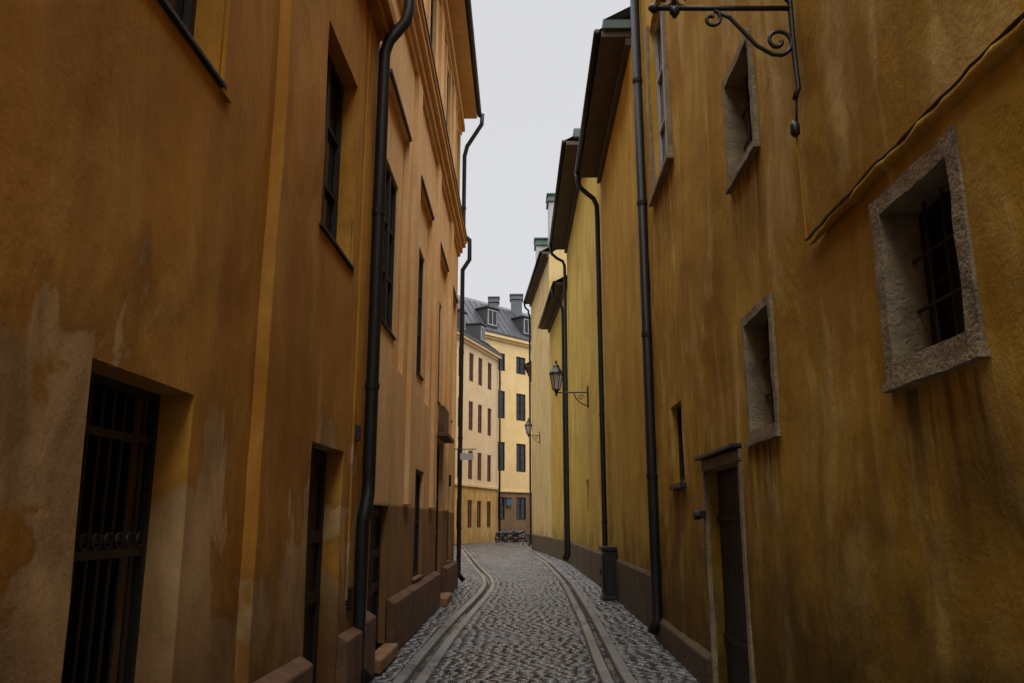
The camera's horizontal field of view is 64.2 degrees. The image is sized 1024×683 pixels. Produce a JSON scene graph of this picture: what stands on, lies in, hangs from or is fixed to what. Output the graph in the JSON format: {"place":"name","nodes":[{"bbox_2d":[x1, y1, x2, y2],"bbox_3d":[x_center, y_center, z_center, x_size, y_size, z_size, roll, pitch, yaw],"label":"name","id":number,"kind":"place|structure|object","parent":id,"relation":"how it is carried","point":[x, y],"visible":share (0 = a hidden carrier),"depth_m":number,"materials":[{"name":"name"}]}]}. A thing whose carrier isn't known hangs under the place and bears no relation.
{"place":"outdoors","nodes":[
{"label":"outdoors","id":0,"kind":"place"},
{"bbox_2d":[370,542,699,682],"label":"cobblestone street","id":1,"kind":"structure","parent":0,"point":[517,612],"depth_m":11.87,"materials":[{"name":"stone"}]},
{"bbox_2d":[0,0,396,682],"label":"orange ochre townhouse","id":2,"kind":"structure","parent":1,"relation":"on","point":[186,198],"depth_m":4.25,"materials":[{"name":"paint"}]},
{"bbox_2d":[62,385,133,682],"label":"dark door leaf","id":3,"kind":"structure","parent":2,"relation":"in","point":[97,389],"depth_m":3.95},
{"bbox_2d":[167,0,184,20],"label":"window glass","id":4,"kind":"structure","parent":2,"relation":"in","point":[178,5],"depth_m":4.66,"materials":[{"name":"glass"}]},
{"bbox_2d":[182,0,196,37],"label":"window frame","id":5,"kind":"structure","parent":2,"relation":"in","point":[189,13],"depth_m":4.72,"materials":[{"name":"paint"}]},
{"bbox_2d":[303,447,326,682],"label":"door leaf","id":6,"kind":"structure","parent":2,"relation":"in","point":[317,469],"depth_m":6.99,"materials":[{"name":"paint"}]},
{"bbox_2d":[323,77,337,231],"bbox_3d":[-1.725,-1.728,7.324,0.026,1.840,1.120,0,-12,0],"label":"window glass","id":7,"kind":"structure","parent":2,"relation":"in","point":[333,90],"depth_m":7.72,"materials":[{"name":"glass"}]},
{"bbox_2d":[321,53,343,240],"bbox_3d":[-1.696,-1.728,7.324,0.051,1.840,1.120,0,-12,1],"label":"window frame","id":8,"kind":"structure","parent":2,"relation":"in","point":[331,71],"depth_m":7.74,"materials":[{"name":"paint"}]},
{"bbox_2d":[353,0,414,682],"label":"downpipe","id":9,"kind":"object","parent":2,"relation":"attached to","point":[390,39],"visible":0.95,"depth_m":8.39,"materials":[{"name":"metal"}]},
{"bbox_2d":[366,0,481,676],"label":"peach townhouse","id":10,"kind":"structure","parent":1,"relation":"on","point":[434,103],"depth_m":13.21,"materials":[{"name":"paint"}]},
{"bbox_2d":[367,506,381,643],"bbox_3d":[-1.662,2.741,9.509,0.035,1.630,1.250,0,-12,1],"label":"door leaf","id":11,"kind":"structure","parent":10,"relation":"in","point":[375,527],"depth_m":9.91,"materials":[{"name":"paint"}]},
{"bbox_2d":[381,175,392,325],"bbox_3d":[-1.710,-1.238,10.922,0.011,2.190,1.100,0,-12,0],"label":"window glass","id":12,"kind":"structure","parent":10,"relation":"in","point":[386,175],"depth_m":11.27,"materials":[{"name":"glass"}]},
{"bbox_2d":[382,165,395,331],"bbox_3d":[-1.680,-1.239,10.922,0.051,2.190,1.100,0,-12,1],"label":"window frame","id":13,"kind":"structure","parent":10,"relation":"in","point":[390,184],"depth_m":11.08,"materials":[{"name":"paint"}]},
{"bbox_2d":[413,470,419,576],"bbox_3d":[-1.603,2.961,13.326,0.051,1.700,1.100,0,-12,1],"label":"window frame","id":14,"kind":"structure","parent":10,"relation":"in","point":[417,485],"depth_m":13.71,"materials":[{"name":"paint"}]},
{"bbox_2d":[417,278,419,369],"bbox_3d":[-1.677,-0.530,14.145,0.011,2.190,1.100,0,-12,0],"label":"window glass","id":15,"kind":"structure","parent":10,"relation":"in","point":[419,278],"depth_m":14.60,"materials":[{"name":"glass"}]},
{"bbox_2d":[416,251,422,372],"bbox_3d":[-1.648,-0.530,14.145,0.051,2.190,1.100,0,-12,1],"label":"window frame","id":16,"kind":"structure","parent":10,"relation":"in","point":[420,257],"depth_m":14.54,"materials":[{"name":"paint"}]},
{"bbox_2d":[430,0,432,43],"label":"window frame","id":17,"kind":"structure","parent":10,"relation":"in","point":[431,19],"depth_m":15.85,"materials":[{"name":"paint"}]},
{"bbox_2d":[435,444,438,570],"bbox_3d":[-1.591,3.588,16.669,0.035,3.050,1.300,0,-12,1],"label":"door leaf","id":18,"kind":"structure","parent":10,"relation":"in","point":[436,538],"depth_m":17.22,"materials":[{"name":"paint"}]},
{"bbox_2d":[438,304,439,400],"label":"window frame","id":19,"kind":"structure","parent":10,"relation":"in","point":[439,304],"depth_m":17.91,"materials":[{"name":"paint"}]},
{"bbox_2d":[446,71,447,124],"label":"window frame","id":20,"kind":"structure","parent":10,"relation":"in","point":[447,71],"depth_m":19.13,"materials":[{"name":"paint"}]},
{"bbox_2d":[447,511,448,559],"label":"window frame","id":21,"kind":"structure","parent":10,"relation":"in","point":[447,511],"depth_m":19.42,"materials":[{"name":"paint"}]},
{"bbox_2d":[454,449,475,459],"bbox_3d":[-1.175,2.826,20.472,0.550,0.272,0.057,0,-12,0],"label":"hanging shop sign","id":22,"kind":"object","parent":10,"relation":"attached to","point":[466,456],"visible":1,"depth_m":20.46,"materials":[{"name":"white paint"}]},
{"bbox_2d":[456,113,483,581],"bbox_3d":[-1.083,-0.201,21.597,0.631,12.646,0.166,-1,-12,6],"label":"downpipe","id":23,"kind":"object","parent":10,"relation":"attached to","point":[461,350],"visible":0.92,"depth_m":21.45,"materials":[{"name":"metal"}]},
{"bbox_2d":[454,339,497,544],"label":"plaster wall","id":24,"kind":"structure","parent":1,"relation":"on","point":[483,443],"depth_m":62.41,"materials":[{"name":"paint"}]},
{"bbox_2d":[467,500,471,527],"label":"window frame","id":25,"kind":"object","parent":24,"relation":"attached to","point":[469,518],"visible":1,"depth_m":59.82,"materials":[{"name":"wood"}]},
{"bbox_2d":[467,501,470,526],"bbox_3d":[-3.170,12.617,59.714,0.289,2.000,0.900,0,-12,0],"label":"window glass","id":26,"kind":"object","parent":25,"relation":"in","point":[470,511],"visible":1,"depth_m":59.99,"materials":[{"name":"glass"}]},
{"bbox_2d":[468,450,471,479],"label":"window frame","id":27,"kind":"object","parent":24,"relation":"attached to","point":[469,469],"visible":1,"depth_m":60.57,"materials":[{"name":"wood"}]},
{"bbox_2d":[468,452,470,477],"bbox_3d":[-3.170,9.150,60.477,0.289,2.100,0.900,0,-12,0],"label":"window glass","id":28,"kind":"object","parent":27,"relation":"in","point":[470,468],"visible":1,"depth_m":60.56,"materials":[{"name":"glass"}]},
{"bbox_2d":[469,352,472,381],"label":"window frame","id":29,"kind":"object","parent":24,"relation":"attached to","point":[470,367],"visible":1,"depth_m":62.18,"materials":[{"name":"wood"}]},
{"bbox_2d":[469,354,471,380],"bbox_3d":[-3.170,1.971,62.055,0.289,2.200,0.900,0,-12,0],"label":"window glass","id":30,"kind":"object","parent":29,"relation":"in","point":[469,367],"visible":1,"depth_m":62.10,"materials":[{"name":"glass"}]},
{"bbox_2d":[469,401,472,430],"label":"window frame","id":31,"kind":"object","parent":24,"relation":"attached to","point":[470,427],"visible":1,"depth_m":61.38,"materials":[{"name":"wood"}]},
{"bbox_2d":[469,402,471,425],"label":"window glass","id":32,"kind":"object","parent":31,"relation":"in","point":[471,413],"visible":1,"depth_m":61.49,"materials":[{"name":"glass"}]},
{"bbox_2d":[455,331,501,489],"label":"cornice","id":33,"kind":"structure","parent":24,"relation":"attached to","point":[481,348],"depth_m":63.02,"materials":[{"name":"paint"}]},
{"bbox_2d":[477,453,480,480],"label":"window frame","id":34,"kind":"object","parent":24,"relation":"attached to","point":[478,467],"visible":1,"depth_m":62.47,"materials":[{"name":"wood"}]},
{"bbox_2d":[477,454,479,478],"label":"window glass","id":35,"kind":"object","parent":34,"relation":"in","point":[479,468],"visible":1,"depth_m":62.50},
{"bbox_2d":[477,501,480,527],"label":"window frame","id":36,"kind":"object","parent":24,"relation":"attached to","point":[478,518],"visible":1,"depth_m":61.70,"materials":[{"name":"wood"}]},
{"bbox_2d":[477,502,479,526],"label":"window glass","id":37,"kind":"object","parent":36,"relation":"in","point":[477,514],"visible":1,"depth_m":61.66,"materials":[{"name":"glass"}]},
{"bbox_2d":[478,358,481,385],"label":"window frame","id":38,"kind":"object","parent":24,"relation":"attached to","point":[479,372],"visible":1,"depth_m":64.05,"materials":[{"name":"wood"}]},
{"bbox_2d":[478,360,480,384],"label":"window glass","id":39,"kind":"object","parent":38,"relation":"in","point":[480,372],"visible":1,"depth_m":64.00,"materials":[{"name":"glass"}]},
{"bbox_2d":[478,404,481,432],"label":"window frame","id":40,"kind":"object","parent":24,"relation":"attached to","point":[479,423],"visible":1,"depth_m":63.22,"materials":[{"name":"wood"}]},
{"bbox_2d":[478,406,480,431],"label":"window glass","id":41,"kind":"object","parent":40,"relation":"in","point":[478,419],"visible":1,"depth_m":63.25,"materials":[{"name":"glass"}]},
{"bbox_2d":[457,328,502,368],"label":"mansard roof","id":42,"kind":"structure","parent":24,"relation":"on","point":[481,343],"depth_m":63.70,"materials":[{"name":"metal"}]},
{"bbox_2d":[457,308,467,330],"bbox_3d":[-4.383,-1.505,60.959,1.800,1.520,1.440,-4,-13,17],"label":"dormer","id":43,"kind":"object","parent":42,"relation":"on","point":[458,317],"depth_m":60.26,"materials":[{"name":"metal"}]},
{"bbox_2d":[465,322,487,342],"bbox_3d":[-3.036,-0.603,65.061,1.800,1.520,1.440,-4,-13,17],"label":"dormer","id":44,"kind":"object","parent":42,"relation":"on","point":[474,328],"depth_m":64.49,"materials":[{"name":"metal"}]},
{"bbox_2d":[481,325,484,341],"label":"dormer window frame","id":45,"kind":"object","parent":44,"relation":"attached to","point":[483,333],"visible":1,"depth_m":64.73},
{"bbox_2d":[457,327,500,353],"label":"roof seams","id":46,"kind":"object","parent":42,"relation":"on","point":[466,331],"visible":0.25,"depth_m":64.12,"materials":[{"name":"metal"}]},
{"bbox_2d":[487,501,489,527],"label":"window frame","id":47,"kind":"object","parent":24,"relation":"attached to","point":[488,518],"visible":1,"depth_m":63.71,"materials":[{"name":"wood"}]},
{"bbox_2d":[487,455,490,481],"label":"window frame","id":48,"kind":"object","parent":24,"relation":"attached to","point":[488,472],"visible":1,"depth_m":64.53,"materials":[{"name":"wood"}]},
{"bbox_2d":[487,456,489,480],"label":"window glass","id":49,"kind":"object","parent":48,"relation":"in","point":[487,468],"visible":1,"depth_m":64.44,"materials":[{"name":"glass"}]},
{"bbox_2d":[487,408,490,435],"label":"window frame","id":50,"kind":"object","parent":24,"relation":"attached to","point":[488,422],"visible":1,"depth_m":65.30,"materials":[{"name":"wood"}]},
{"bbox_2d":[488,363,490,389],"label":"window frame","id":51,"kind":"object","parent":24,"relation":"attached to","point":[490,376],"visible":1,"depth_m":66.16,"materials":[{"name":"wood"}]},
{"bbox_2d":[498,359,500,536],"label":"downpipe","id":52,"kind":"object","parent":24,"relation":"attached to","point":[499,495],"visible":0.95,"depth_m":66.49,"materials":[{"name":"metal"}]},
{"bbox_2d":[494,526,508,542],"bbox_3d":[-0.778,14.755,62.478,0.782,1.284,2.049,-6,-14,26],"label":"parked motorcycle","id":53,"kind":"object","parent":1,"relation":"on","point":[498,533],"visible":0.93,"depth_m":62.03,"materials":[{"name":"metal"}]},
{"bbox_2d":[485,338,531,540],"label":"plaster wall","id":54,"kind":"structure","parent":1,"relation":"on","point":[513,430],"depth_m":68.37,"materials":[{"name":"paint"}]},
{"bbox_2d":[457,295,530,341],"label":"mansard roof","id":55,"kind":"structure","parent":54,"relation":"on","point":[476,316],"depth_m":69.89,"materials":[{"name":"metal"}]},
{"bbox_2d":[474,305,499,328],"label":"dormer","id":56,"kind":"object","parent":55,"relation":"attached to","point":[482,311],"depth_m":68.24,"materials":[{"name":"metal"}]},
{"bbox_2d":[488,309,496,326],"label":"dormer window frame","id":57,"kind":"object","parent":56,"relation":"attached to","point":[492,317],"visible":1,"depth_m":68.23,"materials":[{"name":"wood"}]},
{"bbox_2d":[457,299,526,338],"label":"roof seams","id":58,"kind":"object","parent":55,"relation":"on","point":[498,316],"visible":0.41,"depth_m":69.56,"materials":[{"name":"metal"}]},
{"bbox_2d":[489,302,497,307],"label":"chimney shaft","id":59,"kind":"object","parent":55,"relation":"on","point":[493,304],"visible":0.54,"depth_m":71.36,"materials":[{"name":"paint"}]},
{"bbox_2d":[488,296,499,304],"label":"chimney cap","id":60,"kind":"object","parent":59,"relation":"on","point":[493,298],"visible":0.91,"depth_m":71.42,"materials":[{"name":"metal"}]},
{"bbox_2d":[511,299,521,315],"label":"chimney shaft","id":61,"kind":"object","parent":55,"relation":"on","point":[516,307],"visible":0.53,"depth_m":73.39,"materials":[{"name":"paint"}]},
{"bbox_2d":[510,294,522,301],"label":"chimney cap","id":62,"kind":"object","parent":61,"relation":"on","point":[516,296],"visible":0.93,"depth_m":73.50,"materials":[{"name":"metal"}]},
{"bbox_2d":[511,315,530,335],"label":"dormer","id":63,"kind":"object","parent":55,"relation":"attached to","point":[518,321],"depth_m":71.35,"materials":[{"name":"metal"}]},
{"bbox_2d":[524,318,528,333],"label":"dormer window frame","id":64,"kind":"object","parent":63,"relation":"attached to","point":[524,326],"visible":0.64,"depth_m":71.36,"materials":[{"name":"wood"}]},
{"bbox_2d":[498,497,503,519],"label":"window frame","id":65,"kind":"object","parent":54,"relation":"attached to","point":[501,511],"visible":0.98,"depth_m":66.02,"materials":[{"name":"wood"}]},
{"bbox_2d":[500,498,502,517],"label":"window glass","id":66,"kind":"object","parent":65,"relation":"in","point":[501,509],"visible":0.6,"depth_m":66.13,"materials":[{"name":"glass"}]},
{"bbox_2d":[498,390,504,418],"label":"window frame","id":67,"kind":"object","parent":54,"relation":"attached to","point":[503,400],"visible":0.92,"depth_m":68.07,"materials":[{"name":"wood"}]},
{"bbox_2d":[498,392,502,416],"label":"window glass","id":68,"kind":"object","parent":67,"relation":"in","point":[501,404],"visible":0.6,"depth_m":67.87,"materials":[{"name":"glass"}]},
{"bbox_2d":[498,442,504,470],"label":"window frame","id":69,"kind":"object","parent":54,"relation":"attached to","point":[503,454],"visible":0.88,"depth_m":67.18,"materials":[{"name":"wood"}]},
{"bbox_2d":[498,443,502,469],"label":"window glass","id":70,"kind":"object","parent":69,"relation":"in","point":[501,456],"visible":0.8,"depth_m":66.97,"materials":[{"name":"glass"}]},
{"bbox_2d":[498,353,504,370],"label":"window frame","id":71,"kind":"object","parent":54,"relation":"attached to","point":[503,359],"visible":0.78,"depth_m":68.85,"materials":[{"name":"wood"}]},
{"bbox_2d":[485,331,531,492],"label":"cornice","id":72,"kind":"structure","parent":54,"relation":"attached to","point":[502,338],"depth_m":68.70,"materials":[{"name":"paint"}]},
{"bbox_2d":[505,497,511,505],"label":"blue shop sign","id":73,"kind":"object","parent":54,"relation":"attached to","point":[508,501],"visible":1,"depth_m":66.50,"materials":[{"name":"paint"}]},
{"bbox_2d":[516,393,524,420],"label":"window frame","id":74,"kind":"object","parent":54,"relation":"attached to","point":[520,403],"visible":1,"depth_m":69.54,"materials":[{"name":"wood"}]},
{"bbox_2d":[517,395,523,419],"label":"window glass","id":75,"kind":"object","parent":74,"relation":"in","point":[518,407],"visible":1,"depth_m":69.61,"materials":[{"name":"glass"}]},
{"bbox_2d":[516,356,524,374],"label":"window frame","id":76,"kind":"object","parent":54,"relation":"attached to","point":[520,363],"visible":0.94,"depth_m":70.29,"materials":[{"name":"wood"}]},
{"bbox_2d":[517,358,523,373],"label":"window glass","id":77,"kind":"object","parent":76,"relation":"in","point":[518,366],"visible":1,"depth_m":70.39,"materials":[{"name":"glass"}]},
{"bbox_2d":[516,497,525,519],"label":"window frame","id":78,"kind":"object","parent":54,"relation":"attached to","point":[520,505],"visible":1,"depth_m":67.83,"materials":[{"name":"wood"}]},
{"bbox_2d":[517,499,523,518],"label":"window glass","id":79,"kind":"object","parent":78,"relation":"in","point":[518,509],"visible":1,"depth_m":67.77,"materials":[{"name":"glass"}]},
{"bbox_2d":[516,444,525,471],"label":"window frame","id":80,"kind":"object","parent":54,"relation":"attached to","point":[520,453],"visible":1,"depth_m":68.63,"materials":[{"name":"wood"}]},
{"bbox_2d":[517,445,523,470],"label":"window glass","id":81,"kind":"object","parent":80,"relation":"in","point":[518,457],"visible":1,"depth_m":68.69,"materials":[{"name":"glass"}]},
{"bbox_2d":[502,526,518,542],"bbox_3d":[-0.081,14.883,63.060,0.782,1.284,2.049,-10,-16,37],"label":"parked motorcycle","id":82,"kind":"object","parent":1,"relation":"on","point":[508,533],"visible":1,"depth_m":62.79,"materials":[{"name":"metal"}]},
{"bbox_2d":[512,526,529,541],"bbox_3d":[0.717,15.012,63.645,0.782,1.284,2.049,-12,-17,43],"label":"parked motorcycle","id":83,"kind":"object","parent":1,"relation":"on","point":[522,537],"visible":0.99,"depth_m":63.55,"materials":[{"name":"metal"}]},
{"bbox_2d":[523,193,566,554],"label":"cream townhouse","id":84,"kind":"structure","parent":1,"relation":"on","point":[547,270],"depth_m":44.62,"materials":[{"name":"paint"}]},
{"bbox_2d":[524,301,531,545],"bbox_3d":[0.951,4.798,49.818,0.434,14.976,0.146,0,-12,0],"label":"downpipe","id":85,"kind":"object","parent":84,"relation":"attached to","point":[530,524],"visible":0.98,"depth_m":49.83,"materials":[{"name":"metal"}]},
{"bbox_2d":[525,418,539,443],"bbox_3d":[1.105,4.902,44.952,0.860,1.430,0.392,-3,-13,12],"label":"street lantern","id":86,"kind":"object","parent":84,"relation":"attached to","point":[528,425],"visible":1,"depth_m":44.92,"materials":[{"name":"black metal"}]},
{"bbox_2d":[550,291,570,540],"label":"plaster wall","id":87,"kind":"structure","parent":1,"relation":"on","point":[557,496],"depth_m":36.61,"materials":[{"name":"yellow paint"}]},
{"bbox_2d":[540,282,566,332],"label":"eave soffit","id":88,"kind":"structure","parent":87,"relation":"attached to","point":[552,310],"depth_m":36.80,"materials":[{"name":"wood"}]},
{"bbox_2d":[538,281,555,328],"bbox_3d":[1.536,-1.553,37.178,0.128,0.128,8.005,1,-12,-2],"label":"gutter","id":89,"kind":"object","parent":88,"relation":"attached to","point":[547,303],"visible":1,"depth_m":36.53,"materials":[{"name":"black paint"}]},
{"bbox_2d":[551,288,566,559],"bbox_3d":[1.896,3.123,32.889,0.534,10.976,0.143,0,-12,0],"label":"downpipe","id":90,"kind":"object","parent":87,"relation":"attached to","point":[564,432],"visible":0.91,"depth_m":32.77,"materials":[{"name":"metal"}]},
{"bbox_2d":[551,537,570,563],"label":"stone plinth","id":91,"kind":"structure","parent":1,"relation":"on","point":[557,547],"depth_m":35.62,"materials":[{"name":"stone"}]},
{"bbox_2d":[548,128,609,585],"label":"mustard townhouse","id":92,"kind":"structure","parent":1,"relation":"on","point":[572,233],"depth_m":25.47,"materials":[{"name":"paint"}]},
{"bbox_2d":[549,245,569,560],"bbox_3d":[1.853,2.135,31.886,0.685,12.477,0.133,0,-12,0],"label":"downpipe","id":93,"kind":"object","parent":92,"relation":"attached to","point":[566,402],"visible":1,"depth_m":31.78,"materials":[{"name":"metal"}]},
{"bbox_2d":[555,275,566,281],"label":"roof","id":94,"kind":"structure","parent":92,"relation":"attached to","point":[560,280],"depth_m":33.63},
{"bbox_2d":[549,360,588,407],"bbox_3d":[1.632,1.208,23.727,1.136,1.430,0.395,-2,-13,11],"label":"street lantern","id":95,"kind":"object","parent":92,"relation":"attached to","point":[556,373],"visible":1,"depth_m":23.71,"materials":[{"name":"black metal"}]},
{"bbox_2d":[599,546,616,600],"bbox_3d":[2.005,4.825,17.011,0.330,1.080,0.580,0,-12,0],"label":"utility cabinet","id":96,"kind":"object","parent":1,"relation":"on","point":[608,557],"visible":0.94,"depth_m":16.79,"materials":[{"name":"black metal"}]},
{"bbox_2d":[574,7,651,627],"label":"golden townhouse","id":97,"kind":"structure","parent":1,"relation":"on","point":[606,156],"depth_m":15.63,"materials":[{"name":"paint"}]},
{"bbox_2d":[575,171,607,586],"bbox_3d":[1.867,0.640,19.264,0.594,9.977,0.133,0,-12,0],"label":"downpipe","id":98,"kind":"object","parent":97,"relation":"attached to","point":[589,195],"visible":0.89,"depth_m":19.26,"materials":[{"name":"metal"}]},
{"bbox_2d":[639,0,1023,682],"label":"yellow ochre townhouse","id":99,"kind":"structure","parent":1,"relation":"on","point":[837,306],"depth_m":4.57,"materials":[{"name":"paint"}]},
{"bbox_2d":[630,0,662,635],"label":"downpipe","id":100,"kind":"object","parent":99,"relation":"attached to","point":[653,511],"visible":0.97,"depth_m":11.76,"materials":[{"name":"metal"}]},
{"bbox_2d":[654,4,667,169],"bbox_3d":[2.079,-3.468,11.050,0.051,2.480,1.300,0,-12,1],"label":"window frame","id":101,"kind":"structure","parent":99,"relation":"in","point":[661,124],"depth_m":11.56,"materials":[{"name":"grey paint"}]},
{"bbox_2d":[658,23,665,160],"bbox_3d":[2.109,-3.468,11.049,0.034,2.480,1.300,0,-12,0],"label":"window glass","id":102,"kind":"structure","parent":99,"relation":"in","point":[659,31],"depth_m":11.57,"materials":[{"name":"glass"}]},
{"bbox_2d":[677,405,684,481],"bbox_3d":[2.076,1.210,9.765,0.045,0.930,0.700,0,-12,1],"label":"window frame","id":103,"kind":"structure","parent":99,"relation":"in","point":[681,459],"depth_m":10.05,"materials":[{"name":"paint"}]},
{"bbox_2d":[648,0,800,137],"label":"wrought iron sign bracket","id":104,"kind":"object","parent":99,"relation":"attached to","point":[674,10],"visible":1,"depth_m":5.30,"materials":[{"name":"metal"}]},
{"bbox_2d":[717,467,749,682],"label":"plank door","id":105,"kind":"structure","parent":99,"relation":"in","point":[735,636],"depth_m":7.48,"materials":[{"name":"paint"}]},
{"bbox_2d":[747,83,751,139],"bbox_3d":[2.079,-1.905,6.752,0.051,0.900,0.800,0,-12,1],"label":"window frame","id":106,"kind":"structure","parent":99,"relation":"in","point":[748,83],"depth_m":7.12,"materials":[{"name":"paint"}]},
{"bbox_2d":[918,189,966,345],"bbox_3d":[2.007,-0.334,3.606,0.051,0.780,0.710,0,-12,1],"label":"window frame","id":107,"kind":"structure","parent":99,"relation":"in","point":[934,209],"depth_m":3.88,"materials":[{"name":"paint"}]},
{"bbox_2d":[932,206,964,339],"bbox_3d":[2.037,-0.334,3.605,0.019,0.780,0.710,0,-12,0],"label":"window glass","id":108,"kind":"structure","parent":99,"relation":"in","point":[950,330],"depth_m":3.83,"materials":[{"name":"glass"}]},
{"bbox_2d":[458,0,629,314],"label":"sky","id":109,"kind":"structure","parent":0,"point":[533,56],"materials":[{"name":"white"}]}
]}

